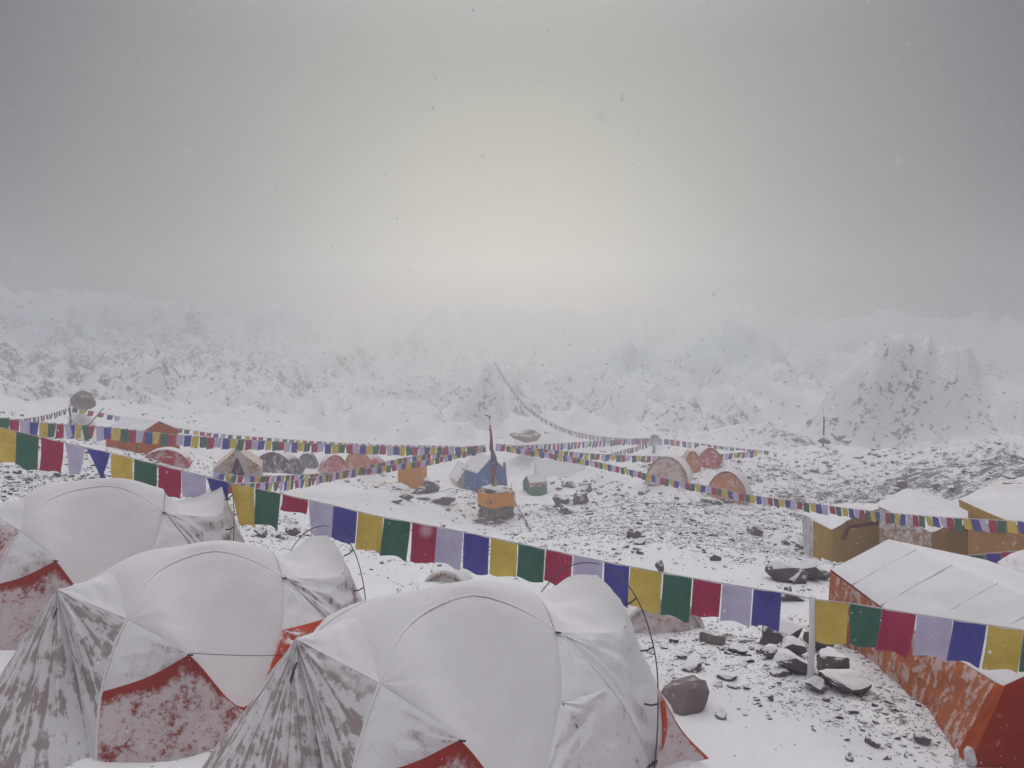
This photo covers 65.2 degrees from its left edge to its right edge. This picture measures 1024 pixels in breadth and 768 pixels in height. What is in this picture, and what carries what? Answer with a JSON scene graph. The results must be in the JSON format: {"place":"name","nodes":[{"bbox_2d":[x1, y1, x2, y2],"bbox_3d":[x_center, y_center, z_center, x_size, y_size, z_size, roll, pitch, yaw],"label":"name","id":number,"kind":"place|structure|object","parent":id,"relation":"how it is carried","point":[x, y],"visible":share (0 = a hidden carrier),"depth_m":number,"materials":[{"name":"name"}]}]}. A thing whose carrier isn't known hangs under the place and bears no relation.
{"place":"outdoors","nodes":[
{"label":"outdoors","id":0,"kind":"place"},
{"bbox_2d":[0,283,1023,767],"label":"ground","id":1,"kind":"structure","parent":0,"point":[884,379],"depth_m":102.93,"materials":[{"name":"snow"}]},
{"bbox_2d":[67,412,96,428],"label":"ice pedestal","id":2,"kind":"object","parent":1,"relation":"on","point":[81,419],"visible":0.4,"depth_m":40.91,"materials":[{"name":"ice"}]},
{"bbox_2d":[70,390,95,412],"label":"boulder","id":3,"kind":"object","parent":2,"relation":"on","point":[83,399],"visible":0.97,"depth_m":40.29,"materials":[{"name":"stone"}]},
{"bbox_2d":[69,401,103,429],"bbox_3d":[-20.955,1.939,39.355,1.779,2.185,0.232,0,5,4],"label":"flag post","id":4,"kind":"object","parent":1,"relation":"on","point":[70,419],"visible":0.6,"depth_m":39.32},
{"bbox_2d":[9,407,70,425],"bbox_3d":[-20.761,1.468,34.750,0.348,0.657,9.126,-1,5,-10],"label":"prayer flag string","id":5,"kind":"object","parent":4,"relation":"hanging from","point":[49,416],"visible":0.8,"depth_m":36.27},
{"bbox_2d":[72,407,453,448],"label":"prayer flag string","id":6,"kind":"object","parent":4,"relation":"hanging from","point":[117,418],"visible":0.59,"depth_m":43.15,"materials":[{"name":"fabric"}]},
{"bbox_2d":[0,475,244,649],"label":"dome tent","id":7,"kind":"object","parent":1,"relation":"on","point":[64,528],"visible":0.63,"depth_m":8.54,"materials":[{"name":"fabric"}]},
{"bbox_2d":[106,416,181,453],"bbox_3d":[-12.786,1.871,27.679,2.200,1.361,1.743,3,6,36],"label":"house tent","id":8,"kind":"object","parent":1,"relation":"on","point":[131,423],"visible":0.53,"depth_m":27.18,"materials":[{"name":"red fabric"}]},
{"bbox_2d":[145,447,191,467],"bbox_3d":[-11.503,2.386,26.708,1.557,0.664,1.718,-1,5,-15],"label":"dome tent","id":9,"kind":"object","parent":1,"relation":"on","point":[173,456],"visible":0.77,"depth_m":26.06,"materials":[{"name":"red fabric"}]},
{"bbox_2d":[0,526,365,767],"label":"dome tent","id":10,"kind":"object","parent":1,"relation":"on","point":[75,634],"visible":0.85,"depth_m":6.19,"materials":[{"name":"fabric"}]},
{"bbox_2d":[213,447,262,481],"bbox_3d":[-9.331,2.714,27.313,1.578,1.178,1.450,-1,5,-15],"label":"ridge tent","id":11,"kind":"object","parent":1,"relation":"on","point":[243,462],"visible":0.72,"depth_m":26.72,"materials":[{"name":"beige fabric"}]},
{"bbox_2d":[253,526,266,536],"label":"rock","id":12,"kind":"object","parent":1,"relation":"on","point":[261,531],"visible":0.99,"depth_m":14.81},
{"bbox_2d":[270,532,281,537],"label":"rock","id":13,"kind":"object","parent":1,"relation":"on","point":[274,534],"visible":0.97,"depth_m":15.06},
{"bbox_2d":[259,450,304,474],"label":"dome tent","id":14,"kind":"object","parent":1,"relation":"on","point":[280,461],"visible":0.73,"depth_m":40.83,"materials":[{"name":"fabric"}]},
{"bbox_2d":[285,526,300,535],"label":"rock","id":15,"kind":"object","parent":1,"relation":"on","point":[293,530],"visible":0.83,"depth_m":16.29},
{"bbox_2d":[299,452,318,468],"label":"dome tent","id":16,"kind":"object","parent":1,"relation":"on","point":[309,460],"visible":0.64,"depth_m":44.96,"materials":[{"name":"grey fabric"}]},
{"bbox_2d":[318,453,347,473],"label":"dome tent","id":17,"kind":"object","parent":1,"relation":"on","point":[330,463],"visible":0.77,"depth_m":43.87,"materials":[{"name":"red fabric"}]},
{"bbox_2d":[228,451,448,493],"bbox_3d":[-5.808,2.955,28.869,1.527,1.829,15.408,2,5,19],"label":"prayer flag string","id":18,"kind":"object","parent":1,"relation":"on","point":[320,479],"visible":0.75,"depth_m":28.19,"materials":[{"name":"fabric"}]},
{"bbox_2d":[213,446,485,482],"bbox_3d":[-5.614,2.964,30.639,1.188,1.578,14.415,3,5,33],"label":"prayer flag string","id":19,"kind":"object","parent":1,"relation":"on","point":[380,469],"visible":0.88,"depth_m":31.28,"materials":[{"name":"fabric"}]},
{"bbox_2d":[345,449,385,473],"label":"dome tent","id":20,"kind":"object","parent":1,"relation":"on","point":[355,460],"visible":0.45,"depth_m":45.97,"materials":[{"name":"orange fabric"}]},
{"bbox_2d":[388,483,408,490],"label":"rock","id":21,"kind":"object","parent":1,"relation":"on","point":[401,486],"visible":0.93,"depth_m":41.74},
{"bbox_2d":[399,494,413,499],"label":"rock","id":22,"kind":"object","parent":1,"relation":"on","point":[408,497],"visible":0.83,"depth_m":33.16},
{"bbox_2d":[397,456,426,488],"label":"toilet tent","id":23,"kind":"object","parent":1,"relation":"on","point":[410,477],"visible":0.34,"depth_m":43.27,"materials":[{"name":"fabric"}]},
{"bbox_2d":[409,487,425,493],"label":"rock","id":24,"kind":"object","parent":1,"relation":"on","point":[420,490],"visible":0.71,"depth_m":40.94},
{"bbox_2d":[416,494,430,499],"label":"rock","id":25,"kind":"object","parent":1,"relation":"on","point":[423,497],"visible":0.81,"depth_m":38.81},
{"bbox_2d":[422,477,439,492],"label":"rock","id":26,"kind":"object","parent":1,"relation":"on","point":[430,485],"visible":0.89,"depth_m":41.28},
{"bbox_2d":[429,492,455,505],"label":"rock","id":27,"kind":"object","parent":1,"relation":"on","point":[445,498],"visible":0.91,"depth_m":37.64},
{"bbox_2d":[424,565,471,582],"bbox_3d":[-0.900,2.836,12.041,0.680,0.340,0.936,1,5,10],"label":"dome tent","id":28,"kind":"object","parent":1,"relation":"on","point":[447,573],"visible":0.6,"depth_m":11.66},
{"bbox_2d":[201,562,708,767],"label":"dome tent","id":29,"kind":"object","parent":1,"relation":"on","point":[420,695],"visible":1,"depth_m":5.15,"materials":[{"name":"fabric"}]},
{"bbox_2d":[449,461,477,488],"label":"tent","id":30,"kind":"object","parent":1,"relation":"on","point":[457,475],"visible":0.53,"depth_m":51.94,"materials":[{"name":"beige fabric"}]},
{"bbox_2d":[461,453,505,492],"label":"house tent","id":31,"kind":"object","parent":1,"relation":"on","point":[477,469],"visible":0.61,"depth_m":50.89,"materials":[{"name":"blue fabric"}]},
{"bbox_2d":[471,485,515,525],"bbox_3d":[-0.720,5.629,37.365,2.624,1.810,1.915,-3,6,-35],"label":"stone altar","id":32,"kind":"object","parent":1,"relation":"on","point":[497,503],"visible":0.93,"depth_m":36.85,"materials":[{"name":"stone"}]},
{"bbox_2d":[485,414,497,485],"bbox_3d":[-0.937,3.369,37.267,0.623,3.914,0.362,0,5,0],"label":"prayer pole","id":33,"kind":"object","parent":32,"relation":"on","point":[493,465],"visible":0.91,"depth_m":37.17,"materials":[{"name":"wood"}]},
{"bbox_2d":[0,417,483,455],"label":"prayer flag string","id":34,"kind":"object","parent":33,"relation":"hanging from","point":[46,429],"visible":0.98,"depth_m":25.30,"materials":[{"name":"fabric"}]},
{"bbox_2d":[0,411,1023,567],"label":"rubble","id":35,"kind":"object","parent":1,"relation":"on","point":[15,483],"visible":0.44,"depth_m":29.03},
{"bbox_2d":[0,413,1023,767],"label":"grit","id":36,"kind":"object","parent":1,"relation":"on","point":[716,571],"visible":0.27,"depth_m":15.60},
{"bbox_2d":[0,290,1023,461],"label":"rubble","id":37,"kind":"object","parent":1,"relation":"on","point":[213,353],"visible":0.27,"depth_m":134.06,"materials":[{"name":"stone"}]},
{"bbox_2d":[71,545,967,767],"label":"rubble","id":38,"kind":"object","parent":1,"relation":"on","point":[837,708],"visible":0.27,"depth_m":7.87,"materials":[{"name":"stone"}]},
{"bbox_2d":[511,484,536,536],"bbox_3d":[0.502,4.906,30.241,0.122,1.315,14.560,0,5,-5],"label":"prayer flag string","id":39,"kind":"object","parent":1,"relation":"on","point":[525,521],"visible":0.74,"depth_m":31.85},
{"bbox_2d":[509,429,540,442],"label":"boulder","id":40,"kind":"object","parent":1,"relation":"on","point":[527,435],"visible":1,"depth_m":64.75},
{"bbox_2d":[523,474,546,495],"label":"tent","id":41,"kind":"object","parent":1,"relation":"on","point":[535,485],"visible":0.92,"depth_m":51.66,"materials":[{"name":"green fabric"}]},
{"bbox_2d":[534,460,585,477],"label":"ridge tent","id":42,"kind":"object","parent":1,"relation":"on","point":[550,468],"visible":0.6,"depth_m":60.24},
{"bbox_2d":[552,493,569,506],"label":"rock","id":43,"kind":"object","parent":1,"relation":"on","point":[558,499],"visible":0.87,"depth_m":37.95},
{"bbox_2d":[560,503,577,513],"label":"rock","id":44,"kind":"object","parent":1,"relation":"on","point":[565,509],"visible":0.9,"depth_m":35.45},
{"bbox_2d":[561,479,576,487],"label":"rock","id":45,"kind":"object","parent":1,"relation":"on","point":[569,483],"visible":0.88,"depth_m":50.69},
{"bbox_2d":[573,492,588,504],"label":"rock","id":46,"kind":"object","parent":1,"relation":"on","point":[580,498],"visible":0.99,"depth_m":37.05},
{"bbox_2d":[580,486,592,493],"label":"rock","id":47,"kind":"object","parent":1,"relation":"on","point":[588,489],"visible":0.6,"depth_m":46.15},
{"bbox_2d":[495,444,757,462],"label":"prayer flag string","id":48,"kind":"object","parent":1,"relation":"on","point":[619,458],"visible":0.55,"depth_m":42.30,"materials":[{"name":"fabric"}]},
{"bbox_2d":[627,530,641,538],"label":"rock","id":49,"kind":"object","parent":1,"relation":"on","point":[635,534],"visible":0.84,"depth_m":17.50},
{"bbox_2d":[633,538,645,544],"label":"rock","id":50,"kind":"object","parent":1,"relation":"on","point":[640,541],"visible":1,"depth_m":16.29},
{"bbox_2d":[650,434,659,453],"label":"flag post","id":51,"kind":"object","parent":1,"relation":"on","point":[653,436],"visible":0.41,"depth_m":68.42,"materials":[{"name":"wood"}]},
{"bbox_2d":[494,362,650,444],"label":"prayer flag string","id":52,"kind":"object","parent":51,"relation":"hanging from","point":[569,432],"visible":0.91,"depth_m":94.17,"materials":[{"name":"fabric"}]},
{"bbox_2d":[609,441,651,459],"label":"prayer flag string","id":53,"kind":"object","parent":51,"relation":"hanging from","point":[635,448],"visible":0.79,"depth_m":66.38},
{"bbox_2d":[510,438,767,454],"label":"prayer flag string","id":54,"kind":"object","parent":51,"relation":"hanging from","point":[633,441],"visible":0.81,"depth_m":63.71,"materials":[{"name":"fabric"}]},
{"bbox_2d":[655,559,663,571],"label":"rock","id":55,"kind":"object","parent":1,"relation":"on","point":[659,565],"visible":0.97,"depth_m":12.99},
{"bbox_2d":[624,589,704,633],"bbox_3d":[1.646,2.696,9.643,1.110,0.560,1.126,-1,5,-10],"label":"dome tent","id":56,"kind":"object","parent":1,"relation":"on","point":[658,623],"visible":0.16,"depth_m":9.16,"materials":[{"name":"fabric"}]},
{"bbox_2d":[645,453,692,485],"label":"dome tent","id":57,"kind":"object","parent":1,"relation":"on","point":[675,467],"visible":0.78,"depth_m":42.48,"materials":[{"name":"beige fabric"}]},
{"bbox_2d":[676,653,687,659],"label":"rock","id":58,"kind":"object","parent":1,"relation":"on","point":[681,655],"visible":1,"depth_m":8.21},
{"bbox_2d":[661,675,708,715],"bbox_3d":[1.485,2.647,6.853,0.383,0.302,0.306,-4,3,-20],"label":"boulder","id":59,"kind":"object","parent":1,"relation":"on","point":[686,695],"visible":0.94,"depth_m":6.74,"materials":[{"name":"stone"}]},
{"bbox_2d":[682,449,700,472],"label":"dome tent","id":60,"kind":"object","parent":1,"relation":"on","point":[691,458],"visible":0.65,"depth_m":44.21,"materials":[{"name":"orange fabric"}]},
{"bbox_2d":[681,658,701,672],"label":"rock","id":61,"kind":"object","parent":1,"relation":"on","point":[691,665],"visible":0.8,"depth_m":7.90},
{"bbox_2d":[700,497,712,502],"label":"rock","id":62,"kind":"object","parent":1,"relation":"on","point":[706,499],"visible":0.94,"depth_m":39.15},
{"bbox_2d":[693,445,722,468],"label":"dome tent","id":63,"kind":"object","parent":1,"relation":"on","point":[709,457],"visible":0.48,"depth_m":45.60,"materials":[{"name":"red fabric"}]},
{"bbox_2d":[699,632,725,645],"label":"rock","id":64,"kind":"object","parent":1,"relation":"on","point":[712,638],"visible":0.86,"depth_m":8.67,"materials":[{"name":"stone"}]},
{"bbox_2d":[709,554,721,560],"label":"rock","id":65,"kind":"object","parent":1,"relation":"on","point":[716,557],"visible":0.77,"depth_m":14.04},
{"bbox_2d":[711,498,723,504],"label":"rock","id":66,"kind":"object","parent":1,"relation":"on","point":[714,501],"visible":0.96,"depth_m":38.83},
{"bbox_2d":[713,680,722,686],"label":"rock","id":67,"kind":"object","parent":1,"relation":"on","point":[718,683],"visible":0.99,"depth_m":7.43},
{"bbox_2d":[715,708,726,719],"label":"rock","id":68,"kind":"object","parent":1,"relation":"on","point":[720,713],"visible":1,"depth_m":6.67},
{"bbox_2d":[716,672,736,681],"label":"rock","id":69,"kind":"object","parent":1,"relation":"on","point":[724,676],"visible":0.96,"depth_m":7.66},
{"bbox_2d":[720,499,733,503],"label":"rock","id":70,"kind":"object","parent":1,"relation":"on","point":[726,500],"visible":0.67,"depth_m":39.81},
{"bbox_2d":[706,468,751,503],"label":"dome tent","id":71,"kind":"object","parent":1,"relation":"on","point":[733,479],"visible":0.83,"depth_m":40.26,"materials":[{"name":"orange fabric"}]},
{"bbox_2d":[726,683,740,689],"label":"rock","id":72,"kind":"object","parent":1,"relation":"on","point":[733,686],"visible":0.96,"depth_m":7.43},
{"bbox_2d":[726,643,748,653],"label":"rock","id":73,"kind":"object","parent":1,"relation":"on","point":[737,648],"visible":0.97,"depth_m":8.47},
{"bbox_2d":[742,656,754,661],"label":"rock","id":74,"kind":"object","parent":1,"relation":"on","point":[748,659],"visible":0.98,"depth_m":8.16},
{"bbox_2d":[747,524,763,535],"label":"rock","id":75,"kind":"object","parent":1,"relation":"on","point":[757,530],"visible":0.81,"depth_m":28.10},
{"bbox_2d":[759,644,777,658],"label":"rock","id":76,"kind":"object","parent":1,"relation":"on","point":[768,651],"visible":0.62,"depth_m":8.21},
{"bbox_2d":[769,666,789,676],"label":"rock","id":77,"kind":"object","parent":1,"relation":"on","point":[782,671],"visible":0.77,"depth_m":7.66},
{"bbox_2d":[759,617,802,644],"bbox_3d":[2.922,2.704,8.706,0.449,0.349,0.359,-22,28,-31],"label":"rock","id":78,"kind":"object","parent":1,"relation":"on","point":[787,627],"visible":0.54,"depth_m":8.60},
{"bbox_2d":[765,561,799,582],"bbox_3d":[4.200,2.905,12.430,0.497,0.395,0.398,-6,7,-2],"label":"rock","id":79,"kind":"object","parent":1,"relation":"on","point":[779,571],"visible":0.95,"depth_m":12.28,"materials":[{"name":"stone"}]},
{"bbox_2d":[781,538,790,544],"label":"rock","id":80,"kind":"object","parent":1,"relation":"on","point":[785,541],"visible":1,"depth_m":27.74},
{"bbox_2d":[777,635,806,654],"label":"rock","id":81,"kind":"object","parent":1,"relation":"on","point":[795,645],"visible":0.82,"depth_m":8.15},
{"bbox_2d":[780,590,804,599],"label":"rock","id":82,"kind":"object","parent":1,"relation":"on","point":[786,597],"visible":0.72,"depth_m":10.77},
{"bbox_2d":[773,648,819,675],"bbox_3d":[2.771,2.727,7.812,0.453,0.203,0.363,18,-6,16],"label":"rock","id":83,"kind":"object","parent":1,"relation":"on","point":[784,657],"visible":0.85,"depth_m":7.69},
{"bbox_2d":[788,570,807,583],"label":"rock","id":84,"kind":"object","parent":1,"relation":"on","point":[800,577],"visible":0.49,"depth_m":12.25,"materials":[{"name":"stone"}]},
{"bbox_2d":[794,558,822,579],"bbox_3d":[4.765,3.001,12.923,0.500,0.374,0.400,12,1,-31],"label":"rock","id":85,"kind":"object","parent":1,"relation":"on","point":[808,565],"visible":0.72,"depth_m":12.80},
{"bbox_2d":[806,595,815,688],"bbox_3d":[2.774,2.414,7.416,0.069,0.926,0.062,2,5,22],"label":"flag post","id":86,"kind":"object","parent":1,"relation":"on","point":[811,660],"visible":0.96,"depth_m":7.39,"materials":[{"name":"metal"}]},
{"bbox_2d":[0,427,1023,672],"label":"prayer flag string","id":87,"kind":"object","parent":86,"relation":"hanging from","point":[892,631],"visible":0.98,"depth_m":7.92,"materials":[{"name":"fabric"}]},
{"bbox_2d":[803,675,825,692],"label":"rock","id":88,"kind":"object","parent":1,"relation":"on","point":[816,683],"visible":1,"depth_m":7.37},
{"bbox_2d":[803,628,833,649],"bbox_3d":[3.279,2.681,8.483,0.325,0.375,0.260,-17,20,-25],"label":"rock","id":89,"kind":"object","parent":1,"relation":"on","point":[818,645],"visible":0.2,"depth_m":8.45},
{"bbox_2d":[817,566,829,580],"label":"rock","id":90,"kind":"object","parent":1,"relation":"on","point":[825,575],"visible":0.43,"depth_m":12.97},
{"bbox_2d":[818,417,830,445],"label":"mast","id":91,"kind":"object","parent":1,"relation":"on","point":[824,439],"visible":1,"depth_m":58.32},
{"bbox_2d":[816,646,849,670],"bbox_3d":[3.141,2.727,7.861,0.339,0.268,0.272,-9,-6,11],"label":"rock","id":92,"kind":"object","parent":1,"relation":"on","point":[827,658],"visible":0.76,"depth_m":7.76,"materials":[{"name":"stone"}]},
{"bbox_2d":[831,432,844,440],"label":"rock","id":93,"kind":"object","parent":1,"relation":"on","point":[838,436],"visible":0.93,"depth_m":92.45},
{"bbox_2d":[802,503,886,562],"bbox_3d":[11.478,4.955,27.005,2.491,2.377,6.929,2,5,28],"label":"mess tent","id":94,"kind":"object","parent":1,"relation":"on","point":[838,544],"visible":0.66,"depth_m":24.61,"materials":[{"name":"fabric"}]},
{"bbox_2d":[819,669,871,693],"bbox_3d":[3.131,2.792,7.527,0.464,0.205,0.391,2,5,21],"label":"rock","id":95,"kind":"object","parent":1,"relation":"on","point":[850,681],"visible":1,"depth_m":7.41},
{"bbox_2d":[845,752,853,761],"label":"rock","id":96,"kind":"object","parent":1,"relation":"on","point":[849,757],"visible":1,"depth_m":6.24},
{"bbox_2d":[844,708,859,713],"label":"rock","id":97,"kind":"object","parent":1,"relation":"on","point":[851,710],"visible":1,"depth_m":6.99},
{"bbox_2d":[864,736,880,747],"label":"rock","id":98,"kind":"object","parent":1,"relation":"on","point":[874,743],"visible":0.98,"depth_m":6.49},
{"bbox_2d":[880,752,887,759],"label":"rock","id":99,"kind":"object","parent":1,"relation":"on","point":[884,755],"visible":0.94,"depth_m":6.34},
{"bbox_2d":[897,480,907,488],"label":"rock","id":100,"kind":"object","parent":1,"relation":"on","point":[903,484],"visible":0.83,"depth_m":40.79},
{"bbox_2d":[877,488,967,554],"bbox_3d":[13.061,4.242,23.465,4.315,2.028,7.175,2,5,24],"label":"mess tent","id":101,"kind":"object","parent":1,"relation":"on","point":[913,502],"visible":0.44,"depth_m":21.72,"materials":[{"name":"brown fabric"}]},
{"bbox_2d":[913,730,931,745],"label":"rock","id":102,"kind":"object","parent":1,"relation":"on","point":[922,738],"visible":1,"depth_m":6.58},
{"bbox_2d":[828,539,1023,767],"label":"orange tent","id":103,"kind":"object","parent":1,"relation":"on","point":[981,715],"visible":0.59,"depth_m":7.28,"materials":[{"name":"fabric"}]},
{"bbox_2d":[975,677,1023,767],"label":"door","id":104,"kind":"structure","parent":103,"relation":"in","point":[1001,745],"depth_m":6.23,"materials":[{"name":"fabric"}]},
{"bbox_2d":[953,748,959,765],"bbox_3d":[3.495,2.930,6.286,0.048,0.135,0.038,6,1,23],"label":"snow hump","id":105,"kind":"object","parent":1,"relation":"on","point":[956,759],"visible":1,"depth_m":6.28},
{"bbox_2d":[963,746,976,766],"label":"snow hump","id":106,"kind":"object","parent":1,"relation":"on","point":[970,759],"visible":1,"depth_m":6.28,"materials":[{"name":"snow"}]},
{"bbox_2d":[958,476,1023,559],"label":"mess tent","id":107,"kind":"object","parent":1,"relation":"on","point":[999,499],"visible":0.77,"depth_m":19.27,"materials":[{"name":"yellow fabric"}]},
{"bbox_2d":[1002,474,1016,478],"bbox_3d":[14.001,2.602,22.546,0.385,0.166,0.308,6,3,36],"label":"dark bundle","id":108,"kind":"object","parent":107,"relation":"on","point":[1010,476],"visible":1,"depth_m":22.46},
{"bbox_2d":[1002,481,1023,483],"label":"dark bundle","id":109,"kind":"object","parent":107,"relation":"on","point":[1016,482],"visible":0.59,"depth_m":21.95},
{"bbox_2d":[997,550,1023,573],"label":"crumpled tent","id":110,"kind":"object","parent":1,"relation":"on","point":[1014,561],"visible":0.41,"depth_m":9.82,"materials":[{"name":"fabric"}]},
{"bbox_2d":[965,551,1016,563],"bbox_3d":[6.205,2.343,10.537,1.351,0.531,0.111,2,5,29],"label":"prayer flag string","id":111,"kind":"object","parent":110,"relation":"hanging from","point":[994,558],"visible":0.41,"depth_m":10.44,"materials":[{"name":"fabric"}]},
{"bbox_2d":[0,0,1023,322],"label":"sky","id":112,"kind":"structure","parent":0,"point":[279,75],"materials":[{"name":"grey"}]},
{"bbox_2d":[1,0,1023,763],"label":"snowflakes","id":113,"kind":"object","parent":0,"point":[367,392],"visible":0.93,"depth_m":2.42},
{"bbox_2d":[496,445,1023,533],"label":"prayer flag string","id":114,"kind":"object","parent":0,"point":[998,526],"visible":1,"depth_m":23.76,"materials":[{"name":"fabric"}]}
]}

